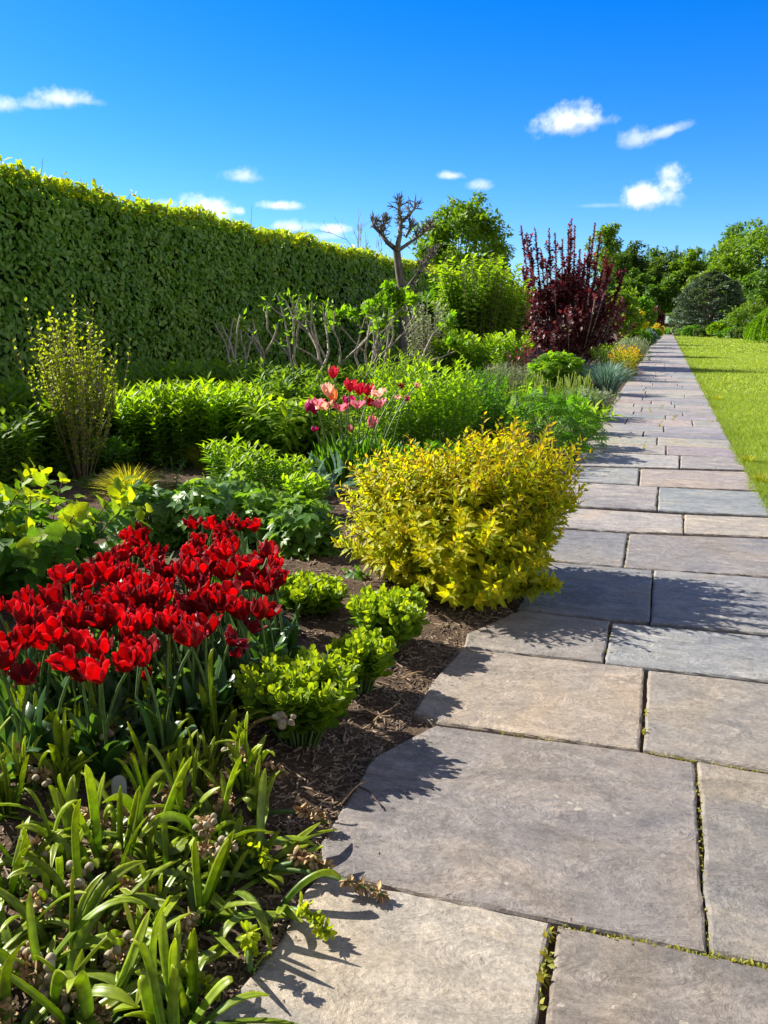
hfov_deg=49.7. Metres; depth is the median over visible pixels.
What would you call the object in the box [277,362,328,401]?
shade perennial
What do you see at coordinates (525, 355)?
shrub
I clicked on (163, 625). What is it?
tulip
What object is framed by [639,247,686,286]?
woodland tree
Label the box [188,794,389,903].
hyacinth
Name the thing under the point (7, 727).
tulip
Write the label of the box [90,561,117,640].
tulip
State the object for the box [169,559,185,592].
tulip
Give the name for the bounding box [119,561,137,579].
tulip
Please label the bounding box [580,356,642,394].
blue oat grass
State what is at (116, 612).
tulip
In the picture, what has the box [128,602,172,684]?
tulip
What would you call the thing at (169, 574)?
tulip
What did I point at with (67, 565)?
tulip
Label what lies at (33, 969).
hyacinth
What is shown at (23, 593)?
tulip
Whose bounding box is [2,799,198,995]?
hyacinth
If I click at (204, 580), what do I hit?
tulip
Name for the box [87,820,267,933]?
hyacinth
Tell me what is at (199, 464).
ornamental grass
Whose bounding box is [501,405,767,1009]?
moss
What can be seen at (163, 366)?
shade perennial
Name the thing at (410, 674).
twig
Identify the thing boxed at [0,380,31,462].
shade perennial
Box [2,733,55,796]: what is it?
hyacinth
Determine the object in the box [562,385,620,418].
edging plant
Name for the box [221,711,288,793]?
hyacinth
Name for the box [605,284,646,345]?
shrub
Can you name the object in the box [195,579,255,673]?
tulip
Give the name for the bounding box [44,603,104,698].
tulip
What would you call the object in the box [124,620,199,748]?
tulip
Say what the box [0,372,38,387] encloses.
shade perennial
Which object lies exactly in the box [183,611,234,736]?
tulip
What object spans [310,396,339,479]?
tulip
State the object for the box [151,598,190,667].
tulip
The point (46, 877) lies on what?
hyacinth
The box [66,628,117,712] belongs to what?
tulip
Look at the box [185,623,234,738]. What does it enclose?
tulip
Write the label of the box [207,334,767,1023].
path
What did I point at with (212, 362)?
shade perennial
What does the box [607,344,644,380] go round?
euphorbia
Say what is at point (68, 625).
tulip
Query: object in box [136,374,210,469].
leafy perennial
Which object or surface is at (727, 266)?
woodland tree
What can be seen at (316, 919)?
hyacinth
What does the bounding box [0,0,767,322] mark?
sky
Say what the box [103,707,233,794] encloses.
hyacinth
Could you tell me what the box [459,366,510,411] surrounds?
feathery plant
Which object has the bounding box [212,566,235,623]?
tulip
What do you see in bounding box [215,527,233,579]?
tulip
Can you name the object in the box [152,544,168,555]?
tulip
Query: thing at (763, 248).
woodland tree
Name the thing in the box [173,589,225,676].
tulip
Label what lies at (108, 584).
tulip
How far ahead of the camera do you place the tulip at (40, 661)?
2.74 m
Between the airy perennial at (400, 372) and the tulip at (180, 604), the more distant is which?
the airy perennial at (400, 372)
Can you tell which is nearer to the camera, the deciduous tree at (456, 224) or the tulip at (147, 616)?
the tulip at (147, 616)
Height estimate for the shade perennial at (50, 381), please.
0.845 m
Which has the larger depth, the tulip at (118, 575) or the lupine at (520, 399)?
the lupine at (520, 399)
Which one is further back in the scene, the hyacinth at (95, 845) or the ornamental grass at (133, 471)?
the ornamental grass at (133, 471)
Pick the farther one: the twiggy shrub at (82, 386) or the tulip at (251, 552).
the twiggy shrub at (82, 386)
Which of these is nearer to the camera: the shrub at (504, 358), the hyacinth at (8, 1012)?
the hyacinth at (8, 1012)
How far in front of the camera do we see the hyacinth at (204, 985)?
1.67 m
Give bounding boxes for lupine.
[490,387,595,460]
[496,381,562,434]
[548,394,609,447]
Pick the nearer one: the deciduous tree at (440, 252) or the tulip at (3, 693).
the tulip at (3, 693)
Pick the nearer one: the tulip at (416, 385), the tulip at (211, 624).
the tulip at (211, 624)
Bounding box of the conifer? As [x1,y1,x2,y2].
[667,270,751,334]
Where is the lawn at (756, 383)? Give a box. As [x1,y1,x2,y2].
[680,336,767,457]
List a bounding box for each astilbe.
[198,431,247,477]
[217,439,278,489]
[262,453,319,494]
[275,470,331,504]
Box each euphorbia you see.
[588,343,628,371]
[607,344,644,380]
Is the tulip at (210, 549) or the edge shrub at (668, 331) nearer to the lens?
the tulip at (210, 549)
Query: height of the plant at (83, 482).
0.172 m
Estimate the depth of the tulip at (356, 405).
6.81 m
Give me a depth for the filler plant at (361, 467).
6.68 m
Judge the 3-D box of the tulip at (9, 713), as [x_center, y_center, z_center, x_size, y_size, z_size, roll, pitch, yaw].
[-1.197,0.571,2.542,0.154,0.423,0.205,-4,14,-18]
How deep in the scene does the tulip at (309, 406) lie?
7.04 m
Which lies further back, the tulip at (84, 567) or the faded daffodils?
the faded daffodils
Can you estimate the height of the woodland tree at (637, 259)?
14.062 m
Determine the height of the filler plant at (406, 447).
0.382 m
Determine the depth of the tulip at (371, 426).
7.42 m
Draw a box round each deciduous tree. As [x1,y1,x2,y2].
[410,190,517,276]
[418,236,456,269]
[488,251,512,276]
[583,220,623,293]
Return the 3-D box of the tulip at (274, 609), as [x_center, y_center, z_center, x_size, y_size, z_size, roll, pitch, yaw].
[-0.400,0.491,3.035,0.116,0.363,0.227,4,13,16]
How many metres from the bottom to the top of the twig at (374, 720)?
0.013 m
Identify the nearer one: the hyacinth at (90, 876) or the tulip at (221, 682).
the hyacinth at (90, 876)
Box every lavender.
[615,335,650,362]
[634,343,652,360]
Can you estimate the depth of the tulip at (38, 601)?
2.84 m
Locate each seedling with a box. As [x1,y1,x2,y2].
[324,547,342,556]
[341,565,370,580]
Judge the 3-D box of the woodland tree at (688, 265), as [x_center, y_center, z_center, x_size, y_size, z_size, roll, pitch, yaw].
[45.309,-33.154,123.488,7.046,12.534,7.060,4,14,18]
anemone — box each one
[98,479,199,549]
[150,473,254,549]
[185,469,259,513]
[220,482,295,548]
[262,490,345,560]
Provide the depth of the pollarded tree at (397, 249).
21.50 m
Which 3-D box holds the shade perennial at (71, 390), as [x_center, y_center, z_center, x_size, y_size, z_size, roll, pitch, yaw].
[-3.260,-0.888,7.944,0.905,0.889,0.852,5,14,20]
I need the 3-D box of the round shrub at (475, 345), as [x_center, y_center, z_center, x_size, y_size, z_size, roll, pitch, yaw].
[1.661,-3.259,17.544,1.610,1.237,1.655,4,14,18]
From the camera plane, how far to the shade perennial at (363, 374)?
12.53 m
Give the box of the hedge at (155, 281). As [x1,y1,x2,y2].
[0,155,534,381]
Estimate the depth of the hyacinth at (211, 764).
2.37 m
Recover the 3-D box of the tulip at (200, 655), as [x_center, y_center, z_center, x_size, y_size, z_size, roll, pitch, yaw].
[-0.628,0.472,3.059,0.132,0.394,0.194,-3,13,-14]
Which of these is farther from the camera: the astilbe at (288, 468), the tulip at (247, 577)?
the astilbe at (288, 468)
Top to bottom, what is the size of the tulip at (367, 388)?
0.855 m
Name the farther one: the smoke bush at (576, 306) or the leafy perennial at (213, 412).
the smoke bush at (576, 306)
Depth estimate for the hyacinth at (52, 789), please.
2.23 m
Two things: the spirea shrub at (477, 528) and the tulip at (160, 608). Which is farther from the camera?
the spirea shrub at (477, 528)
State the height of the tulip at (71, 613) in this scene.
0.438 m
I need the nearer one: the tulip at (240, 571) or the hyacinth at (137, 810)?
the hyacinth at (137, 810)
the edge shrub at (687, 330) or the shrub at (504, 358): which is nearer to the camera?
the shrub at (504, 358)
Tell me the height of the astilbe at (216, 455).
0.432 m
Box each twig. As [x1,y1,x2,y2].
[339,780,367,805]
[352,784,382,808]
[372,703,399,722]
[399,671,423,679]
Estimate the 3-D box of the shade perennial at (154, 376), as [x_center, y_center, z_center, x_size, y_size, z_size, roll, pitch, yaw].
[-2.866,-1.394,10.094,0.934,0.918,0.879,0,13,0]
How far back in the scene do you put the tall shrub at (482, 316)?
22.09 m
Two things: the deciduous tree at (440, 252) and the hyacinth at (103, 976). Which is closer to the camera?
the hyacinth at (103, 976)
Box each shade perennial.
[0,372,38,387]
[0,374,57,391]
[0,374,57,465]
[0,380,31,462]
[0,391,94,479]
[0,406,48,488]
[13,372,88,458]
[32,369,73,384]
[39,375,99,440]
[70,363,119,381]
[86,368,144,434]
[114,362,184,392]
[119,359,162,376]
[152,357,219,389]
[156,355,194,385]
[190,355,255,387]
[200,357,235,381]
[234,357,288,394]
[242,356,281,373]
[244,371,298,417]
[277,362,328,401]
[282,356,319,386]
[292,375,345,425]
[312,362,360,411]
[319,357,357,395]
[346,362,388,408]
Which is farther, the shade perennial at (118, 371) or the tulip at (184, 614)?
the shade perennial at (118, 371)
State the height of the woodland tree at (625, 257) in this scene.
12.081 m
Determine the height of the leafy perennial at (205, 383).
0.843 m
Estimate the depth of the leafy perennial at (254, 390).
8.99 m
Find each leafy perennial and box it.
[87,388,142,457]
[109,377,176,465]
[110,383,137,400]
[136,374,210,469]
[138,380,176,439]
[173,372,227,396]
[175,374,244,467]
[210,376,273,461]
[213,379,256,437]
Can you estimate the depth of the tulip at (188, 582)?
3.10 m
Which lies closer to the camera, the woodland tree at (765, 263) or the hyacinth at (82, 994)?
the hyacinth at (82, 994)
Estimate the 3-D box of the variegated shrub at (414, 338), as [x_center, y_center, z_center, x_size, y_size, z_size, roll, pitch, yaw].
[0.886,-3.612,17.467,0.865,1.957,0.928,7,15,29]
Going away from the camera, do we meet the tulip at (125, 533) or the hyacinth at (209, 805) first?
the hyacinth at (209, 805)
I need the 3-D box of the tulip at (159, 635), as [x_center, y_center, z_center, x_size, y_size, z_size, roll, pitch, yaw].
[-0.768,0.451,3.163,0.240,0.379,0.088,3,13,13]
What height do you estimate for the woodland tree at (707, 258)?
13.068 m
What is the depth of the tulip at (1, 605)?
2.94 m
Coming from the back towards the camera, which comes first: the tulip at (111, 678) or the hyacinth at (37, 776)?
the tulip at (111, 678)
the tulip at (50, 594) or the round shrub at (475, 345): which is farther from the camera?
the round shrub at (475, 345)
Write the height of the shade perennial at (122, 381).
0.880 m
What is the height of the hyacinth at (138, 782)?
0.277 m
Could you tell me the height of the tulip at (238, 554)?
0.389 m
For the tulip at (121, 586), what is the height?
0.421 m
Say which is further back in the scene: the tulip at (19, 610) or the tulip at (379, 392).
the tulip at (379, 392)
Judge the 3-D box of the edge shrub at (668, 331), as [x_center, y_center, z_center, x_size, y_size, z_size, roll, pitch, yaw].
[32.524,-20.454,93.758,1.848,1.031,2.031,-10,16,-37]
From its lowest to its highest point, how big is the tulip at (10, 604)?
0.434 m
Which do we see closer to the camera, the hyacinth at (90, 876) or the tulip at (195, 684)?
the hyacinth at (90, 876)
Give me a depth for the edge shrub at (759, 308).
83.05 m
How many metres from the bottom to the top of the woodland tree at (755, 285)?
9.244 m
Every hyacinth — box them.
[0,714,12,773]
[0,751,30,821]
[0,774,99,900]
[0,775,116,889]
[0,800,79,895]
[0,816,62,918]
[0,817,166,967]
[0,821,90,856]
[0,837,111,932]
[0,859,180,1023]
[0,883,150,988]
[0,890,86,986]
[0,895,240,1023]
[0,936,138,1023]
[1,877,68,947]
[2,685,73,772]
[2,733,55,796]
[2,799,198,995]
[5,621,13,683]
[7,891,137,1023]
[11,721,102,817]
[15,707,98,792]
[29,888,181,1023]
[39,858,191,948]
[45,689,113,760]
[47,772,144,848]
[48,722,195,782]
[50,769,209,932]
[51,772,162,834]
[52,764,133,875]
[61,756,249,848]
[69,944,297,1023]
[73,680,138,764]
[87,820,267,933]
[91,855,165,935]
[98,928,198,1023]
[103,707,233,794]
[104,817,218,916]
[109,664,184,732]
[111,813,308,955]
[113,721,193,808]
[114,830,304,959]
[122,895,226,1023]
[124,895,269,1023]
[135,755,286,871]
[145,770,241,849]
[147,727,216,840]
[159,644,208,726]
[170,768,338,904]
[184,683,246,761]
[188,729,235,805]
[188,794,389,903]
[214,869,340,961]
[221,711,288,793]
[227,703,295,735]
[236,920,271,974]
[242,755,332,832]
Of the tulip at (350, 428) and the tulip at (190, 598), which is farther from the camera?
the tulip at (350, 428)
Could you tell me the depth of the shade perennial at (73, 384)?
8.70 m
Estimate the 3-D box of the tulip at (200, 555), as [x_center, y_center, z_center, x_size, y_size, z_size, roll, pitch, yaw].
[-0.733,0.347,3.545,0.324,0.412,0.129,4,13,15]
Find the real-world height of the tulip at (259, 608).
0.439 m
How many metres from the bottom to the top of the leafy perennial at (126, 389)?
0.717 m
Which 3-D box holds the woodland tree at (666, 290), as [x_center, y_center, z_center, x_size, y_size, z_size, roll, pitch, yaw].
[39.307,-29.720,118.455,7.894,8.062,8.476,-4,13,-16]
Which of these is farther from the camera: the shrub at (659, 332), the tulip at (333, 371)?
the shrub at (659, 332)
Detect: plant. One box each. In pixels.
[69,471,111,491]
[78,433,144,474]
[93,539,147,566]
[331,420,377,447]
[336,387,387,425]
[348,454,398,488]
[390,437,454,464]
[444,437,503,463]
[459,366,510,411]
[477,398,526,421]
[481,362,531,397]
[550,384,610,417]
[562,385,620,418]
[573,399,623,434]
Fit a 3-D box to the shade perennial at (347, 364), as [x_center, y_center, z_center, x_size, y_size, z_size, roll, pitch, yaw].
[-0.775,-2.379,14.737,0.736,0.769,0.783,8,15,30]
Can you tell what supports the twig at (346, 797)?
on the path
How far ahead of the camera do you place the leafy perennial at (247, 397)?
7.83 m
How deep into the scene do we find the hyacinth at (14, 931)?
1.82 m
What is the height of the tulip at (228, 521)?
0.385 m
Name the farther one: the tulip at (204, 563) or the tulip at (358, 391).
the tulip at (358, 391)
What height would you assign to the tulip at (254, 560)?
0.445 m
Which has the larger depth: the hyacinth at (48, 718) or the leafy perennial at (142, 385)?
the leafy perennial at (142, 385)
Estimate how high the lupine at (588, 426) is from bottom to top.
0.605 m
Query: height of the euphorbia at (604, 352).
0.843 m
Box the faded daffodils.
[504,369,600,407]
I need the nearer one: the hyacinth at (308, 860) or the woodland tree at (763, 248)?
the hyacinth at (308, 860)
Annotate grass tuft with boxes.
[711,393,725,399]
[737,453,758,462]
[743,471,767,482]
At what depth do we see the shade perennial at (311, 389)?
10.09 m
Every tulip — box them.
[0,596,3,630]
[0,613,24,662]
[0,621,40,701]
[0,631,13,706]
[0,640,45,767]
[0,667,67,743]
[3,594,58,678]
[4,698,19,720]
[5,600,35,707]
[6,658,41,780]
[8,616,87,723]
[8,624,56,720]
[10,644,75,761]
[12,606,65,694]
[13,584,35,654]
[17,636,55,722]
[21,588,62,665]
[22,602,61,670]
[27,580,89,678]
[28,594,45,660]
[29,632,85,728]
[32,607,97,675]
[39,621,86,692]
[42,600,87,697]
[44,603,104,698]
[47,564,96,634]
[50,604,114,704]
[57,635,97,716]
[59,599,71,633]
[60,561,87,631]
[60,603,78,657]
[65,599,115,649]
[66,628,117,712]
[66,658,130,770]
[68,653,131,779]
[70,630,134,749]
[70,657,125,742]
[71,579,100,637]
[71,645,142,774]
[73,586,88,594]
[74,590,99,638]
[75,571,98,629]
[78,559,101,587]
[88,612,132,683]
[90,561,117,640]
[92,562,100,590]
[92,585,112,631]
[93,551,114,582]
[96,564,124,640]
[96,594,126,659]
[99,585,136,678]
[101,578,159,657]
[101,579,117,641]
[102,544,116,558]
[103,601,160,674]
[105,611,143,717]
[106,631,139,716]
[106,631,151,753]
[108,556,131,566]
[113,592,157,681]
[114,598,171,698]
[115,558,130,613]
[115,633,160,720]
[116,539,141,571]
[117,572,161,650]
[118,525,134,563]
[118,613,189,697]
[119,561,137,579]
[122,606,175,697]
[124,578,166,654]
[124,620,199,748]
[126,569,166,635]
[126,581,155,680]
[127,527,149,571]
[127,638,196,771]
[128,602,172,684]
[135,521,173,563]
[135,543,153,572]
[140,606,200,725]
[141,665,156,693]
[142,550,164,627]
[143,578,171,648]
[145,595,172,684]
[148,541,158,547]
[150,556,171,603]
[150,582,183,687]
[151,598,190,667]
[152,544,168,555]
[154,594,214,711]
[154,605,218,731]
[157,585,196,642]
[158,577,190,660]
[160,603,182,663]
[161,569,179,608]
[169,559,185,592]
[171,542,198,604]
[172,594,211,697]
[173,556,198,650]
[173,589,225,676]
[175,568,219,657]
[177,609,213,693]
[179,551,217,613]
[182,515,212,543]
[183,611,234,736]
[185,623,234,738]
[186,613,235,719]
[187,624,249,711]
[188,532,221,584]
[188,547,204,557]
[190,573,225,648]
[191,556,234,621]
[191,648,268,761]
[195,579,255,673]
[195,593,245,681]
[196,582,230,666]
[199,585,261,701]
[201,515,217,546]
[202,592,225,662]
[203,545,214,583]
[203,569,220,614]
[204,550,219,584]
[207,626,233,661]
[208,559,224,618]
[209,535,246,591]
[210,569,257,645]
[211,531,237,571]
[212,537,228,580]
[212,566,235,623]
[213,520,239,579]
[214,541,239,619]
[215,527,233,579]
[216,557,250,628]
[217,579,280,658]
[220,552,244,613]
[223,565,281,640]
[223,594,259,672]
[226,512,250,555]
[229,647,244,701]
[231,517,246,554]
[232,596,269,672]
[233,599,277,704]
[234,531,247,592]
[235,554,279,638]
[238,556,273,637]
[241,540,282,609]
[242,617,267,658]
[245,517,269,568]
[246,531,261,569]
[247,550,265,600]
[247,565,298,657]
[249,601,287,657]
[254,539,285,600]
[254,575,291,657]
[257,567,300,658]
[267,552,287,627]
[269,587,301,650]
[305,399,336,473]
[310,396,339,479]
[311,400,344,464]
[311,426,341,480]
[315,400,354,481]
[320,382,347,484]
[326,403,357,484]
[328,365,359,451]
[328,389,361,465]
[331,415,377,442]
[332,399,365,481]
[335,377,358,472]
[342,395,362,455]
[343,396,374,454]
[345,387,386,465]
[346,383,367,454]
[346,424,368,459]
[352,398,386,457]
[353,382,374,458]
[356,382,420,459]
[359,382,403,450]
[361,394,400,457]
[381,395,409,455]
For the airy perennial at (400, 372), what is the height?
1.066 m
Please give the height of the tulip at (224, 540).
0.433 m
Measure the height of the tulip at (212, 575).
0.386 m
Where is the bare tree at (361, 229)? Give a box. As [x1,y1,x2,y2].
[319,208,381,254]
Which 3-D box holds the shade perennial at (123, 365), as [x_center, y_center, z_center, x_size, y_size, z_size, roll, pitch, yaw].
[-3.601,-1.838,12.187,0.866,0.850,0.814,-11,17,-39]
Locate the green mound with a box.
[518,350,594,391]
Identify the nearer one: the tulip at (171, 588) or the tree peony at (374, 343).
the tulip at (171, 588)
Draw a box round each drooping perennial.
[223,391,332,472]
[287,397,359,467]
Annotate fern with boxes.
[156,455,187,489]
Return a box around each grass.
[84,462,176,500]
[171,439,213,468]
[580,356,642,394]
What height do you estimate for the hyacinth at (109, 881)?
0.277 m
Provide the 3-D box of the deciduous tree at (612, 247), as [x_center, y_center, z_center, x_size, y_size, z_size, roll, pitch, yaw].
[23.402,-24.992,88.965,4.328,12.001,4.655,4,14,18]
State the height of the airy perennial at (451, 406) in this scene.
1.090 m
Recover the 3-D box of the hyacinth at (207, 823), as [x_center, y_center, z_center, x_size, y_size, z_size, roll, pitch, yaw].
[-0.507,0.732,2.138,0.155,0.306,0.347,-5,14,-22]
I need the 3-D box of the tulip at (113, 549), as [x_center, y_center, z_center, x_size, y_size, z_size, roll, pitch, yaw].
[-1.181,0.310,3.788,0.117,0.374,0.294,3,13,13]
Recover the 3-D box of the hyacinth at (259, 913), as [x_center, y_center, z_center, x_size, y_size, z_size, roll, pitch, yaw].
[-0.434,0.858,2.034,0.449,0.105,0.481,2,13,7]
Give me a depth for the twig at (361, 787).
2.39 m
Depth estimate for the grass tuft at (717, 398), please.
14.77 m
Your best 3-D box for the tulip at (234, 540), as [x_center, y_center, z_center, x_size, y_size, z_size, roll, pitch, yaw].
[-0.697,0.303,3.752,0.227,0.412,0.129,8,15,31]
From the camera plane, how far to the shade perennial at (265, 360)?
13.32 m
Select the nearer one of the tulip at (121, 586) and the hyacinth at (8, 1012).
the hyacinth at (8, 1012)
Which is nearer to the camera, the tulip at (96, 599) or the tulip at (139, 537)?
the tulip at (96, 599)
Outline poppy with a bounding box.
[306,447,360,497]
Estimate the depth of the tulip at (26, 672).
2.38 m
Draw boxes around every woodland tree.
[590,251,632,294]
[609,267,661,300]
[612,240,649,286]
[634,275,687,321]
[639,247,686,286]
[642,248,663,283]
[668,246,706,303]
[682,250,723,316]
[686,252,751,314]
[702,217,767,325]
[710,221,751,313]
[722,264,767,318]
[729,223,767,277]
[755,253,767,303]
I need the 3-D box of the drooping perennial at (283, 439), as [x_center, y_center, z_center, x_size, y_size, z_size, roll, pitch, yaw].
[-0.940,-0.730,7.558,0.962,0.754,0.913,4,14,18]
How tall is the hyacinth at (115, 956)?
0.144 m
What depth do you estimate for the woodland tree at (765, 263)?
115.77 m
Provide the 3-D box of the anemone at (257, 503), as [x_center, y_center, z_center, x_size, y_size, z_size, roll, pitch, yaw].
[-0.756,0.029,5.149,0.639,0.392,0.662,4,14,18]
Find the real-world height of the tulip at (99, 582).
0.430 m
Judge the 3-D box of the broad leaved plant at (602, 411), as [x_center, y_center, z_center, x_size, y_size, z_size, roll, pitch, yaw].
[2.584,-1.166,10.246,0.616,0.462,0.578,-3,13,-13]
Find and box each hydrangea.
[0,457,51,547]
[0,465,152,599]
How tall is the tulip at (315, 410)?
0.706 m
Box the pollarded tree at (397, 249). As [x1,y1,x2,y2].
[369,191,440,370]
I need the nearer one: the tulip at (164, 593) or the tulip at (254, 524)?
the tulip at (164, 593)
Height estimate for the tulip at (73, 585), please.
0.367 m
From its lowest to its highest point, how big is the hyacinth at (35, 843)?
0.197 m
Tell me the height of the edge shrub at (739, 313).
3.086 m
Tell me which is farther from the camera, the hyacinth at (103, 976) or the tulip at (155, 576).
the tulip at (155, 576)
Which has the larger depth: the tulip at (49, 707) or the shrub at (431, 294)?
the shrub at (431, 294)
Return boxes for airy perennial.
[362,347,434,418]
[362,370,440,459]
[403,350,486,452]
[440,370,511,443]
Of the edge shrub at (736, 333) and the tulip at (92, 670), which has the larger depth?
the edge shrub at (736, 333)
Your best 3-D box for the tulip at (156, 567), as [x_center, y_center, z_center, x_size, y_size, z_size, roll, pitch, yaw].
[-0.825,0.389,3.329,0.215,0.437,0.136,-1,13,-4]
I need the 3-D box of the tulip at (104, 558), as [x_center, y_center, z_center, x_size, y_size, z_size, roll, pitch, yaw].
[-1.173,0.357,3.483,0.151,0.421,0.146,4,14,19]
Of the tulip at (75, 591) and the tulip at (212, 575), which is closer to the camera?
the tulip at (75, 591)
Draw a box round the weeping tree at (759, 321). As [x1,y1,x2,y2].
[742,308,767,342]
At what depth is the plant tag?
2.27 m
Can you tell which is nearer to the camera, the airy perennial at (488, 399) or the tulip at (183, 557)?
the tulip at (183, 557)
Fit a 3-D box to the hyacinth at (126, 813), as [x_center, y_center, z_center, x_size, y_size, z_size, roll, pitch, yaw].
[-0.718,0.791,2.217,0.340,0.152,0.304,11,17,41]
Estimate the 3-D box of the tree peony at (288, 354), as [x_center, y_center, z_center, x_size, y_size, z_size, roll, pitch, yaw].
[-1.112,-2.352,12.197,2.022,1.876,1.274,4,14,18]
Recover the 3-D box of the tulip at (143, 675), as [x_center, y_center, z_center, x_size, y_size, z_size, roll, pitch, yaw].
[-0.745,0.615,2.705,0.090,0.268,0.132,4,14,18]
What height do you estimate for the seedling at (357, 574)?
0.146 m
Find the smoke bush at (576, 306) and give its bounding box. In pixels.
[516,218,636,366]
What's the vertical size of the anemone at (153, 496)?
0.425 m
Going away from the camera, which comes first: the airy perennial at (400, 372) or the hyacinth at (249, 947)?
the hyacinth at (249, 947)
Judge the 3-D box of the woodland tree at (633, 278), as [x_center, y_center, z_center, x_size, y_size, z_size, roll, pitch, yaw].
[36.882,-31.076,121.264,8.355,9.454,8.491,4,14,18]
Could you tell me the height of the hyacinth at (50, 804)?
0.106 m
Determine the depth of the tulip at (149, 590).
2.91 m
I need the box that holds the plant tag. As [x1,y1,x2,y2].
[111,775,126,794]
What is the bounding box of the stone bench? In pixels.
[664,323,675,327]
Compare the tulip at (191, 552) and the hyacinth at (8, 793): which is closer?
the hyacinth at (8, 793)
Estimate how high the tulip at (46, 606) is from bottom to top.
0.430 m
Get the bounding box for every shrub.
[12,295,131,479]
[328,411,592,610]
[401,294,446,385]
[408,281,470,357]
[425,252,531,371]
[427,328,499,383]
[477,272,535,361]
[484,328,535,377]
[506,345,536,380]
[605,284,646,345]
[621,309,648,338]
[621,328,653,347]
[622,295,658,331]
[646,328,659,345]
[648,305,665,325]
[651,327,662,338]
[652,323,664,335]
[664,327,673,334]
[671,326,685,335]
[675,324,699,336]
[692,326,714,336]
[705,319,726,335]
[713,326,738,337]
[722,305,754,327]
[727,326,748,338]
[732,297,767,323]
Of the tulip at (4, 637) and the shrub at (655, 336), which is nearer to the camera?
the tulip at (4, 637)
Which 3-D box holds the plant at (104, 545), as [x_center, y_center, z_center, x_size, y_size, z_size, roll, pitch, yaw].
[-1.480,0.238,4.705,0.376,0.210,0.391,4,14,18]
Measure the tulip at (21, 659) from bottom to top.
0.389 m
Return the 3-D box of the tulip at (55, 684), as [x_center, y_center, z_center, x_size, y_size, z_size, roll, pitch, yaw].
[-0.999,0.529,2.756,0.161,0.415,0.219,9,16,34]
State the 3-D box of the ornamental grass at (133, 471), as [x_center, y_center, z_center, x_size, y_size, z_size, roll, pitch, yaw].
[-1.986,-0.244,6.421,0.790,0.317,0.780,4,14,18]
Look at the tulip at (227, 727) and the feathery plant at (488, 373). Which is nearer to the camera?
the tulip at (227, 727)
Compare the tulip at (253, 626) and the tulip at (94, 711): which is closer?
the tulip at (94, 711)
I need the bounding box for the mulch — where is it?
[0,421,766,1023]
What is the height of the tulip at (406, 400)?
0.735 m
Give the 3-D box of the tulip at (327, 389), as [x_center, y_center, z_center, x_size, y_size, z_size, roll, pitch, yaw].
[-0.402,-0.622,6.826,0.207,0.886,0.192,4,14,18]
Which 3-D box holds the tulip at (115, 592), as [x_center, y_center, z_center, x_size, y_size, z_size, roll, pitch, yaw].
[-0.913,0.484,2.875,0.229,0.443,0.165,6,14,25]
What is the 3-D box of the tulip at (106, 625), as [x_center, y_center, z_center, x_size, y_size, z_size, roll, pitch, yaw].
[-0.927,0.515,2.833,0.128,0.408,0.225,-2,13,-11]
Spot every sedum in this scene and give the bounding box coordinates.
[232,644,360,748]
[277,569,348,616]
[329,625,398,694]
[346,583,430,649]
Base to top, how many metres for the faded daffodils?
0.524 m
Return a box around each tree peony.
[208,308,284,370]
[258,289,376,400]
[273,291,427,383]
[323,278,470,393]

